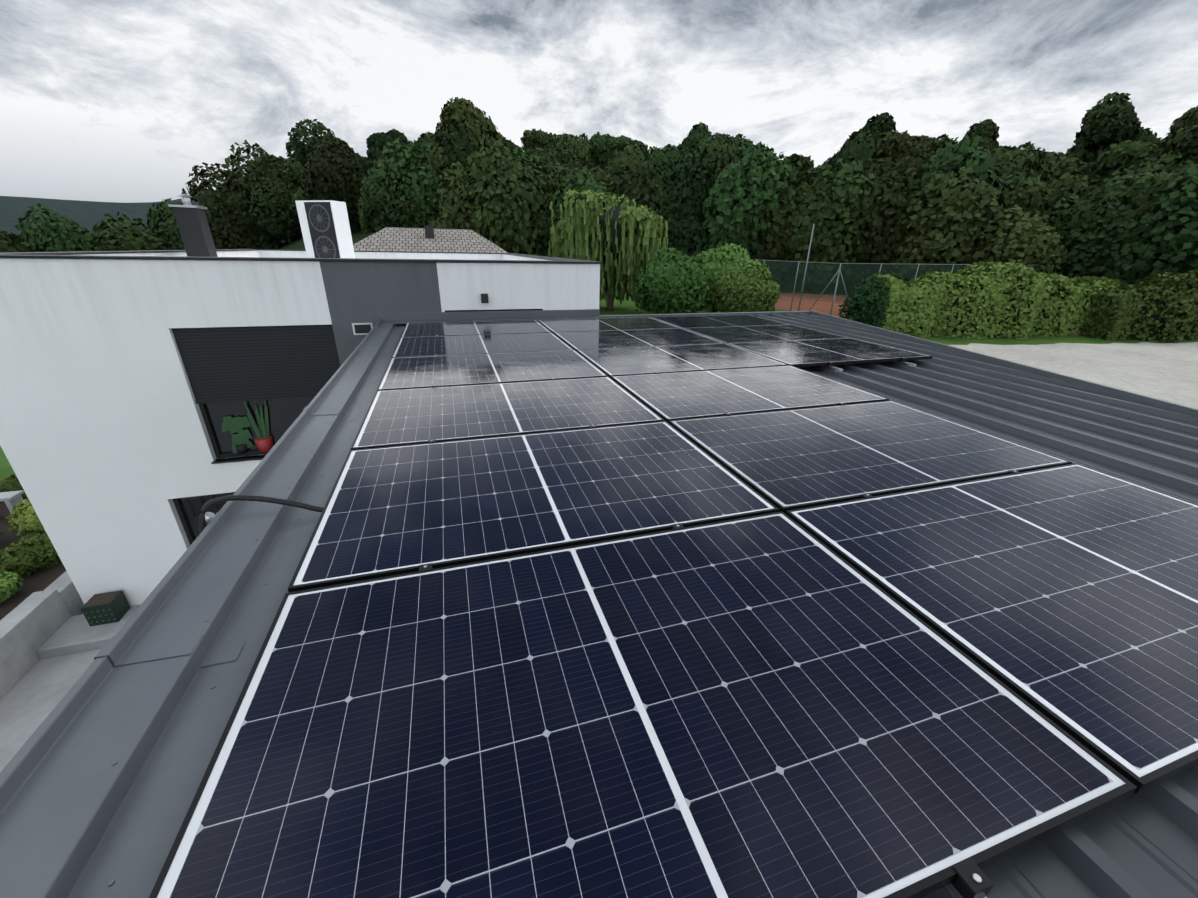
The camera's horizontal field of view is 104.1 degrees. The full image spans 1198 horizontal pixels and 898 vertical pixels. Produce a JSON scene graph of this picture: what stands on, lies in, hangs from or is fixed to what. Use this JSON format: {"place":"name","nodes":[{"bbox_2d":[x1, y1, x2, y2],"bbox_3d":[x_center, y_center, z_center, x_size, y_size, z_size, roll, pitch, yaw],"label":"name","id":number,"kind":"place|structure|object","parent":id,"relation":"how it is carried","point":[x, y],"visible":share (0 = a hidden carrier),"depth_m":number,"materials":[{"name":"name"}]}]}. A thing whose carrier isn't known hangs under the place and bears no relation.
{"place":"outdoors","nodes":[
{"label":"outdoors","id":0,"kind":"place"},
{"bbox_2d":[0,605,139,771],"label":"patio paving","id":1,"kind":"structure","parent":0,"point":[69,649],"depth_m":6.05,"materials":[{"name":"concrete"}]},
{"bbox_2d":[80,590,130,625],"bbox_3d":[-7.164,2.314,6.789,0.330,0.333,0.303,-6,24,-16],"label":"crate","id":2,"kind":"object","parent":1,"relation":"on","point":[104,608],"visible":1,"depth_m":6.70,"materials":[{"name":"green"}]},
{"bbox_2d":[221,400,288,453],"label":"potted plants","id":3,"kind":"object","parent":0,"point":[263,439],"visible":0.67,"depth_m":6.74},
{"bbox_2d":[353,225,507,252],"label":"neighbour house","id":4,"kind":"structure","parent":0,"point":[426,238],"depth_m":24.71,"materials":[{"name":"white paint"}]},
{"bbox_2d":[0,194,1197,480],"bbox_3d":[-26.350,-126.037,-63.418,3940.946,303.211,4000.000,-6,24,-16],"label":"terrain","id":5,"kind":"structure","parent":0,"point":[1160,370],"depth_m":21.55,"materials":[{"name":"concrete"}]},
{"bbox_2d":[0,229,42,252],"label":"tree","id":6,"kind":"object","parent":5,"relation":"on","point":[11,242],"visible":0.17,"depth_m":67.89,"materials":[{"name":"green plant"}]},
{"bbox_2d":[0,501,65,619],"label":"garden bed soil","id":7,"kind":"structure","parent":5,"relation":"on","point":[39,579],"depth_m":7.13,"materials":[{"name":"brown"}]},
{"bbox_2d":[0,571,22,602],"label":"garden shrub","id":8,"kind":"object","parent":7,"relation":"on","point":[10,584],"visible":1,"depth_m":6.60,"materials":[{"name":"green plant"}]},
{"bbox_2d":[6,499,45,537],"bbox_3d":[-9.763,1.155,8.166,0.905,0.656,0.853,-4,24,-12],"label":"garden shrub","id":9,"kind":"object","parent":7,"relation":"on","point":[24,517],"visible":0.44,"depth_m":7.89,"materials":[{"name":"green plant"}]},
{"bbox_2d":[0,533,61,576],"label":"garden shrub","id":10,"kind":"object","parent":7,"relation":"on","point":[28,555],"visible":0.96,"depth_m":7.10,"materials":[{"name":"green plant"}]},
{"bbox_2d":[0,571,83,699],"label":"garden retaining wall","id":11,"kind":"structure","parent":5,"relation":"on","point":[32,624],"depth_m":6.27,"materials":[{"name":"concrete"}]},
{"bbox_2d":[15,203,98,251],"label":"tree","id":12,"kind":"object","parent":5,"relation":"on","point":[60,234],"visible":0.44,"depth_m":70.14,"materials":[{"name":"green plant"}]},
{"bbox_2d":[85,212,169,250],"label":"tree","id":13,"kind":"object","parent":5,"relation":"on","point":[122,234],"visible":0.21,"depth_m":74.24,"materials":[{"name":"green plant"}]},
{"bbox_2d":[145,197,215,249],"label":"tree","id":14,"kind":"object","parent":5,"relation":"on","point":[169,228],"visible":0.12,"depth_m":78.74,"materials":[{"name":"green plant"}]},
{"bbox_2d":[179,162,287,248],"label":"tree","id":15,"kind":"object","parent":5,"relation":"on","point":[232,225],"visible":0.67,"depth_m":79.98,"materials":[{"name":"green plant"}]},
{"bbox_2d":[224,140,300,240],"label":"tree","id":16,"kind":"object","parent":5,"relation":"on","point":[265,165],"visible":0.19,"depth_m":78.81,"materials":[{"name":"green plant"}]},
{"bbox_2d":[248,177,301,243],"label":"tree","id":17,"kind":"object","parent":5,"relation":"on","point":[276,215],"visible":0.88,"depth_m":77.93,"materials":[{"name":"green plant"}]},
{"bbox_2d":[282,157,306,216],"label":"forest tree","id":18,"kind":"object","parent":5,"relation":"on","point":[292,168],"visible":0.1,"depth_m":76.75,"materials":[{"name":"green plant"}]},
{"bbox_2d":[0,250,599,606],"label":"house walls","id":19,"kind":"structure","parent":5,"relation":"on","point":[106,446],"depth_m":6.20,"materials":[{"name":"paint"}]},
{"bbox_2d":[168,194,217,256],"bbox_3d":[-8.080,-4.320,9.362,0.460,1.410,0.460,-6,24,-16],"label":"house chimney","id":20,"kind":"object","parent":19,"relation":"on","point":[194,229],"visible":0.88,"depth_m":9.21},
{"bbox_2d":[0,249,601,544],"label":"building trim","id":21,"kind":"structure","parent":19,"relation":"attached to","point":[79,255],"depth_m":6.66,"materials":[{"name":"metal"}]},
{"bbox_2d":[179,396,314,539],"bbox_3d":[-4.977,-0.043,6.905,2.450,3.390,0.001,-6,24,-16],"label":"window","id":22,"kind":"structure","parent":21,"relation":"in","point":[284,414],"depth_m":6.81,"materials":[{"name":"glass"}]},
{"bbox_2d":[295,200,354,257],"bbox_3d":[-6.014,-4.684,10.316,0.920,1.400,0.452,7,24,14],"label":"heat pump unit","id":23,"kind":"object","parent":19,"relation":"on","point":[325,228],"visible":0.83,"depth_m":10.10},
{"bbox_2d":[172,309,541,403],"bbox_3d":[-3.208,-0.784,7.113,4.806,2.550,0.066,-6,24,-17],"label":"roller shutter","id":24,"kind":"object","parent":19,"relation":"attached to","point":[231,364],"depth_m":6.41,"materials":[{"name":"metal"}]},
{"bbox_2d":[285,119,340,184],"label":"tree","id":25,"kind":"object","parent":5,"relation":"on","point":[296,145],"visible":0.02,"depth_m":78.72,"materials":[{"name":"green plant"}]},
{"bbox_2d":[300,134,365,227],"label":"tree","id":26,"kind":"object","parent":5,"relation":"on","point":[333,173],"visible":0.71,"depth_m":67.51,"materials":[{"name":"green plant"}]},
{"bbox_2d":[360,167,395,232],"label":"tree","id":27,"kind":"object","parent":5,"relation":"on","point":[365,191],"visible":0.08,"depth_m":60.42,"materials":[{"name":"green plant"}]},
{"bbox_2d":[366,132,400,162],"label":"forest tree","id":28,"kind":"object","parent":5,"relation":"on","point":[377,149],"visible":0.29,"depth_m":76.40,"materials":[{"name":"green plant"}]},
{"bbox_2d":[362,159,434,227],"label":"forest tree","id":29,"kind":"object","parent":5,"relation":"on","point":[377,205],"visible":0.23,"depth_m":51.17,"materials":[{"name":"green plant"}]},
{"bbox_2d":[378,137,444,227],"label":"tree","id":30,"kind":"object","parent":5,"relation":"on","point":[424,184],"visible":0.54,"depth_m":50.59,"materials":[{"name":"green plant"}]},
{"bbox_2d":[429,119,494,219],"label":"forest tree","id":31,"kind":"object","parent":5,"relation":"on","point":[456,146],"visible":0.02,"depth_m":50.66,"materials":[{"name":"green plant"}]},
{"bbox_2d":[431,164,493,242],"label":"forest edge shrub","id":32,"kind":"object","parent":5,"relation":"on","point":[455,208],"visible":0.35,"depth_m":46.38,"materials":[{"name":"green plant"}]},
{"bbox_2d":[423,97,503,179],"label":"forest tree","id":33,"kind":"object","parent":5,"relation":"on","point":[480,127],"visible":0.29,"depth_m":51.50,"materials":[{"name":"green plant"}]},
{"bbox_2d":[461,139,552,255],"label":"tree","id":34,"kind":"object","parent":5,"relation":"on","point":[511,191],"visible":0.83,"depth_m":45.73,"materials":[{"name":"green plant"}]},
{"bbox_2d":[528,192,569,256],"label":"tree","id":35,"kind":"object","parent":5,"relation":"on","point":[544,235],"visible":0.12,"depth_m":46.76,"materials":[{"name":"green plant"}]},
{"bbox_2d":[520,129,578,164],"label":"forest tree","id":36,"kind":"object","parent":5,"relation":"on","point":[547,143],"visible":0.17,"depth_m":65.74,"materials":[{"name":"green plant"}]},
{"bbox_2d":[554,133,594,166],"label":"forest tree","id":37,"kind":"object","parent":5,"relation":"on","point":[584,153],"visible":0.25,"depth_m":65.77,"materials":[{"name":"green plant"}]},
{"bbox_2d":[552,169,607,225],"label":"tree","id":38,"kind":"object","parent":5,"relation":"on","point":[592,186],"visible":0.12,"depth_m":45.74,"materials":[{"name":"green plant"}]},
{"bbox_2d":[548,164,611,207],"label":"forest tree","id":39,"kind":"object","parent":5,"relation":"on","point":[598,174],"visible":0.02,"depth_m":50.30,"materials":[{"name":"green plant"}]},
{"bbox_2d":[590,132,619,168],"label":"forest tree","id":40,"kind":"object","parent":5,"relation":"on","point":[604,147],"visible":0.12,"depth_m":66.69,"materials":[{"name":"green plant"}]},
{"bbox_2d":[548,188,667,310],"bbox_3d":[0.634,-12.786,30.406,7.724,7.438,8.594,-6,24,-16],"label":"willow","id":41,"kind":"object","parent":5,"relation":"on","point":[622,242],"visible":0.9,"depth_m":28.67,"materials":[{"name":"green plant"}]},
{"bbox_2d":[599,140,646,195],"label":"forest tree","id":42,"kind":"object","parent":5,"relation":"on","point":[626,154],"visible":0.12,"depth_m":51.34,"materials":[{"name":"green plant"}]},
{"bbox_2d":[611,158,672,247],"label":"forest edge shrub","id":43,"kind":"object","parent":5,"relation":"on","point":[652,192],"visible":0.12,"depth_m":46.72,"materials":[{"name":"green plant"}]},
{"bbox_2d":[647,144,683,168],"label":"forest tree","id":44,"kind":"object","parent":5,"relation":"on","point":[670,155],"visible":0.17,"depth_m":67.15,"materials":[{"name":"green plant"}]},
{"bbox_2d":[634,248,709,313],"bbox_3d":[4.308,-9.747,27.757,4.804,4.101,4.963,-6,24,-16],"label":"shrub","id":45,"kind":"object","parent":5,"relation":"on","point":[671,280],"visible":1,"depth_m":26.22,"materials":[{"name":"green plant"}]},
{"bbox_2d":[653,152,717,256],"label":"forest edge shrub","id":46,"kind":"object","parent":5,"relation":"on","point":[686,194],"visible":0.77,"depth_m":46.04,"materials":[{"name":"green plant"}]},
{"bbox_2d":[673,122,711,155],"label":"forest tree","id":47,"kind":"object","parent":5,"relation":"on","point":[696,135],"visible":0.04,"depth_m":75.62,"materials":[{"name":"green plant"}]},
{"bbox_2d":[674,136,740,171],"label":"forest tree","id":48,"kind":"object","parent":5,"relation":"on","point":[705,143],"visible":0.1,"depth_m":57.14,"materials":[{"name":"green plant"}]},
{"bbox_2d":[691,141,739,188],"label":"tree","id":49,"kind":"object","parent":5,"relation":"on","point":[724,155],"visible":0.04,"depth_m":47.67,"materials":[{"name":"green plant"}]},
{"bbox_2d":[690,243,771,312],"bbox_3d":[7.753,-10.445,29.129,5.360,4.429,5.189,0,23,-2],"label":"shrub","id":50,"kind":"object","parent":5,"relation":"on","point":[719,262],"visible":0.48,"depth_m":27.55,"materials":[{"name":"green plant"}]},
{"bbox_2d":[713,264,779,312],"bbox_3d":[8.683,-9.129,27.533,3.844,3.281,3.970,6,24,12],"label":"shrub","id":51,"kind":"object","parent":5,"relation":"on","point":[755,290],"visible":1,"depth_m":26.35,"materials":[{"name":"green plant"}]},
{"bbox_2d":[700,141,795,259],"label":"tree","id":52,"kind":"object","parent":5,"relation":"on","point":[740,194],"visible":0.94,"depth_m":44.00,"materials":[{"name":"green plant"}]},
{"bbox_2d":[755,161,822,279],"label":"forest edge shrub","id":53,"kind":"object","parent":5,"relation":"on","point":[775,243],"visible":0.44,"depth_m":44.80,"materials":[{"name":"green plant"}]},
{"bbox_2d":[773,292,851,316],"bbox_3d":[28.153,-18.001,53.034,42.000,0.040,36.000,-8,25,-20],"label":"tennis court","id":54,"kind":"object","parent":5,"relation":"on","point":[810,301],"depth_m":39.21,"materials":[{"name":"red"}]},
{"bbox_2d":[689,224,1054,314],"bbox_3d":[27.806,-20.203,51.114,43.459,5.614,37.459,-8,25,-20],"label":"fence","id":55,"kind":"object","parent":54,"relation":"on","point":[834,298],"visible":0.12,"depth_m":31.20,"materials":[{"name":"green"}]},
{"bbox_2d":[779,157,876,290],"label":"tree","id":56,"kind":"object","parent":5,"relation":"on","point":[830,203],"visible":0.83,"depth_m":43.77,"materials":[{"name":"green plant"}]},
{"bbox_2d":[811,127,877,185],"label":"forest tree","id":57,"kind":"object","parent":5,"relation":"on","point":[860,146],"visible":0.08,"depth_m":47.36,"materials":[{"name":"green plant"}]},
{"bbox_2d":[838,270,910,326],"bbox_3d":[14.516,-7.570,24.220,3.597,3.222,3.333,-6,24,-16],"label":"yew shrub","id":58,"kind":"object","parent":5,"relation":"on","point":[868,300],"visible":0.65,"depth_m":23.57,"materials":[{"name":"green plant"}]},
{"bbox_2d":[859,112,895,140],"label":"forest tree","id":59,"kind":"object","parent":5,"relation":"on","point":[879,125],"visible":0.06,"depth_m":67.08,"materials":[{"name":"green plant"}]},
{"bbox_2d":[839,160,930,287],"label":"tree","id":60,"kind":"object","parent":5,"relation":"on","point":[882,232],"visible":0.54,"depth_m":42.34,"materials":[{"name":"green plant"}]},
{"bbox_2d":[858,155,930,187],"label":"forest tree","id":61,"kind":"object","parent":5,"relation":"on","point":[881,166],"visible":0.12,"depth_m":45.41,"materials":[{"name":"green plant"}]},
{"bbox_2d":[874,130,939,160],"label":"forest tree","id":62,"kind":"object","parent":5,"relation":"on","point":[885,140],"visible":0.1,"depth_m":57.46,"materials":[{"name":"green plant"}]},
{"bbox_2d":[885,135,952,168],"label":"forest tree","id":63,"kind":"object","parent":5,"relation":"on","point":[917,149],"visible":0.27,"depth_m":56.22,"materials":[{"name":"green plant"}]},
{"bbox_2d":[885,166,1016,282],"bbox_3d":[30.695,-18.426,40.873,9.263,10.897,10.012,-2,23,-8],"label":"tree","id":64,"kind":"object","parent":5,"relation":"on","point":[949,229],"visible":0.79,"depth_m":38.00,"materials":[{"name":"green plant"}]},
{"bbox_2d":[908,134,1008,278],"bbox_3d":[32.145,-21.203,43.348,9.083,13.392,9.818,-14,27,-30],"label":"tree","id":65,"kind":"object","parent":5,"relation":"on","point":[956,156],"visible":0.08,"depth_m":39.72,"materials":[{"name":"green plant"}]},
{"bbox_2d":[958,119,999,153],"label":"forest tree","id":66,"kind":"object","parent":5,"relation":"on","point":[986,130],"visible":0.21,"depth_m":64.01,"materials":[{"name":"green plant"}]},
{"bbox_2d":[867,261,1121,338],"bbox_3d":[20.543,-7.945,24.793,13.358,3.829,3.888,-3,23,-8],"label":"beech hedge","id":67,"kind":"object","parent":5,"relation":"on","point":[980,300],"visible":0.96,"depth_m":23.60,"materials":[{"name":"green plant"}]},
{"bbox_2d":[971,141,1046,185],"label":"forest tree","id":68,"kind":"object","parent":5,"relation":"on","point":[1010,159],"visible":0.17,"depth_m":44.00,"materials":[{"name":"green plant"}]},
{"bbox_2d":[974,204,1064,274],"bbox_3d":[34.183,-15.813,38.640,6.885,7.942,7.013,11,25,22],"label":"forest edge shrub","id":69,"kind":"object","parent":5,"relation":"on","point":[1034,241],"visible":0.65,"depth_m":36.20,"materials":[{"name":"green plant"}]},
{"bbox_2d":[996,169,1053,222],"bbox_3d":[36.664,-19.376,42.266,7.075,10.188,7.207,-8,25,-20],"label":"tree","id":70,"kind":"object","parent":5,"relation":"on","point":[1015,182],"visible":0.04,"depth_m":39.24,"materials":[{"name":"green plant"}]},
{"bbox_2d":[998,172,1100,233],"bbox_3d":[38.508,-18.275,40.628,8.547,9.938,8.441,12,25,24],"label":"forest tree","id":71,"kind":"object","parent":5,"relation":"on","point":[1065,185],"visible":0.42,"depth_m":38.16,"materials":[{"name":"green plant"}]},
{"bbox_2d":[1033,152,1093,186],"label":"forest tree","id":72,"kind":"object","parent":5,"relation":"on","point":[1057,165],"visible":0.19,"depth_m":45.18,"materials":[{"name":"green plant"}]},
{"bbox_2d":[1039,193,1095,246],"bbox_3d":[39.028,-16.665,39.134,6.275,8.541,6.392,11,25,23],"label":"tree","id":73,"kind":"object","parent":5,"relation":"on","point":[1059,204],"visible":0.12,"depth_m":37.11,"materials":[{"name":"green plant"}]},
{"bbox_2d":[1052,193,1149,280],"bbox_3d":[39.211,-15.399,36.980,7.051,8.670,7.622,10,25,20],"label":"forest edge shrub","id":74,"kind":"object","parent":5,"relation":"on","point":[1095,240],"visible":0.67,"depth_m":35.03,"materials":[{"name":"green plant"}]},
{"bbox_2d":[1064,91,1161,185],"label":"forest tree","id":75,"kind":"object","parent":5,"relation":"on","point":[1107,122],"visible":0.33,"depth_m":48.88,"materials":[{"name":"green plant"}]},
{"bbox_2d":[1091,169,1174,208],"bbox_3d":[43.763,-17.578,38.318,9.767,9.394,9.461,19,29,36],"label":"forest tree","id":76,"kind":"object","parent":5,"relation":"on","point":[1124,189],"visible":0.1,"depth_m":36.21,"materials":[{"name":"green plant"}]},
{"bbox_2d":[1076,270,1197,342],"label":"beech hedge","id":77,"kind":"object","parent":5,"relation":"on","point":[1164,309],"visible":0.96,"depth_m":23.81,"materials":[{"name":"green plant"}]},
{"bbox_2d":[1082,165,1197,287],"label":"tree","id":78,"kind":"object","parent":5,"relation":"on","point":[1178,250],"visible":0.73,"depth_m":32.65,"materials":[{"name":"green plant"}]},
{"bbox_2d":[1089,139,1197,190],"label":"forest tree","id":79,"kind":"object","parent":5,"relation":"on","point":[1123,158],"visible":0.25,"depth_m":41.47,"materials":[{"name":"green plant"}]},
{"bbox_2d":[1125,164,1197,253],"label":"forest edge shrub","id":80,"kind":"object","parent":5,"relation":"on","point":[1183,170],"visible":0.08,"depth_m":34.13,"materials":[{"name":"green plant"}]},
{"bbox_2d":[1158,126,1197,171],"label":"forest tree","id":81,"kind":"object","parent":5,"relation":"on","point":[1184,140],"visible":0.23,"depth_m":39.98,"materials":[{"name":"green plant"}]},
{"bbox_2d":[1166,106,1197,135],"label":"forest tree","id":82,"kind":"object","parent":5,"relation":"on","point":[1189,117],"visible":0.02,"depth_m":51.23,"materials":[{"name":"green plant"}]},
{"bbox_2d":[0,0,1197,202],"label":"sky","id":83,"kind":"structure","parent":0,"point":[119,101],"materials":[{"name":"grey"}]},
{"bbox_3d":[1.560,1.370,4.906,7.195,4.194,7.770,-6,24,-16],"label":"carport frame","id":84,"kind":"object","parent":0,"visible":0},
{"bbox_2d":[0,309,1197,897],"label":"roof verge trims","id":85,"kind":"object","parent":84,"relation":"on","point":[146,705],"visible":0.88,"depth_m":1.18,"materials":[{"name":"metal"}]},
{"bbox_2d":[288,313,1197,897],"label":"metal roof","id":86,"kind":"structure","parent":84,"relation":"on","point":[1140,845],"depth_m":2.73,"materials":[{"name":"metal"}]},
{"bbox_2d":[199,495,323,532],"bbox_3d":[-1.102,0.467,1.991,0.893,0.657,0.128,-6,24,-16],"label":"cable","id":87,"kind":"object","parent":86,"relation":"on","point":[206,518],"visible":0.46,"depth_m":1.82,"materials":[{"name":"black"}]},
{"bbox_2d":[401,320,551,336],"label":"solar panel","id":88,"kind":"object","parent":86,"relation":"on","point":[466,328],"visible":0.71,"depth_m":5.98,"materials":[{"name":"black"}]},
{"bbox_2d":[391,333,573,357],"bbox_3d":[-1.258,-1.135,5.075,1.754,0.030,1.096,-6,24,-16],"label":"solar panel","id":89,"kind":"object","parent":86,"relation":"on","point":[456,345],"visible":0.79,"depth_m":5.00,"materials":[{"name":"black"}]},
{"bbox_2d":[377,350,607,390],"bbox_3d":[-0.927,-0.712,4.097,1.754,0.031,1.096,-6,24,-16],"label":"solar panel","id":90,"kind":"object","parent":86,"relation":"on","point":[431,371],"visible":0.79,"depth_m":3.99,"materials":[{"name":"black"}]},
{"bbox_2d":[350,376,663,449],"bbox_3d":[-0.597,-0.286,3.119,1.754,0.031,1.096,-6,24,-16],"label":"solar panel","id":91,"kind":"object","parent":86,"relation":"on","point":[397,417],"visible":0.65,"depth_m":2.98,"materials":[{"name":"black"}]},
{"bbox_2d":[288,421,778,591],"bbox_3d":[-0.267,0.139,2.142,1.754,0.031,1.096,-6,24,-16],"label":"solar panel","id":92,"kind":"object","parent":86,"relation":"on","point":[394,510],"visible":0.81,"depth_m":1.95,"materials":[{"name":"blue"}]},
{"bbox_2d":[537,317,679,333],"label":"solar panel","id":93,"kind":"object","parent":86,"relation":"on","point":[577,325],"visible":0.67,"depth_m":6.48,"materials":[{"name":"black"}]},
{"bbox_2d":[554,328,723,349],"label":"solar panel","id":94,"kind":"object","parent":86,"relation":"on","point":[579,340],"visible":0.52,"depth_m":5.50,"materials":[{"name":"black"}]},
{"bbox_2d":[149,511,1136,897],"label":"solar panel","id":95,"kind":"object","parent":86,"relation":"on","point":[777,705],"visible":0.92,"depth_m":0.99,"materials":[{"name":"blue"}]},
{"bbox_2d":[576,343,787,377],"bbox_3d":[0.766,-0.892,4.591,1.754,0.030,1.096,-6,24,-16],"label":"solar panel","id":96,"kind":"object","parent":86,"relation":"on","point":[609,362],"visible":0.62,"depth_m":4.50,"materials":[{"name":"black"}]},
{"bbox_2d":[419,316,1020,897],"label":"panel clamps","id":97,"kind":"object","parent":86,"relation":"on","point":[971,880],"visible":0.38,"depth_m":0.79,"materials":[{"name":"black metal"}]},
{"bbox_2d":[650,315,790,327],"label":"solar panel","id":98,"kind":"object","parent":86,"relation":"on","point":[711,321],"visible":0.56,"depth_m":6.98,"materials":[{"name":"black"}]},
{"bbox_2d":[611,365,888,422],"bbox_3d":[1.097,-0.466,3.614,1.754,0.030,1.096,-6,24,-16],"label":"solar panel","id":99,"kind":"object","parent":86,"relation":"on","point":[667,397],"visible":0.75,"depth_m":3.49,"materials":[{"name":"black"}]},
{"bbox_2d":[683,325,849,342],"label":"solar panel","id":100,"kind":"object","parent":86,"relation":"on","point":[742,334],"visible":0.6,"depth_m":6.00,"materials":[{"name":"black"}]},
{"bbox_2d":[727,338,931,366],"bbox_3d":[2.461,-1.071,5.086,1.754,0.030,1.096,-6,24,-16],"label":"solar panel","id":101,"kind":"object","parent":86,"relation":"on","point":[815,352],"visible":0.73,"depth_m":4.96,"materials":[{"name":"black"}]},
{"bbox_2d":[669,400,1071,513],"bbox_3d":[1.428,-0.040,2.637,1.754,0.031,1.096,-6,24,-16],"label":"solar panel","id":102,"kind":"object","parent":86,"relation":"on","point":[784,461],"visible":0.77,"depth_m":2.48,"materials":[{"name":"black"}]},
{"bbox_2d":[786,463,1197,793],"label":"solar panel","id":103,"kind":"object","parent":86,"relation":"on","point":[1064,597],"visible":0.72,"depth_m":1.49,"materials":[{"name":"blue"}]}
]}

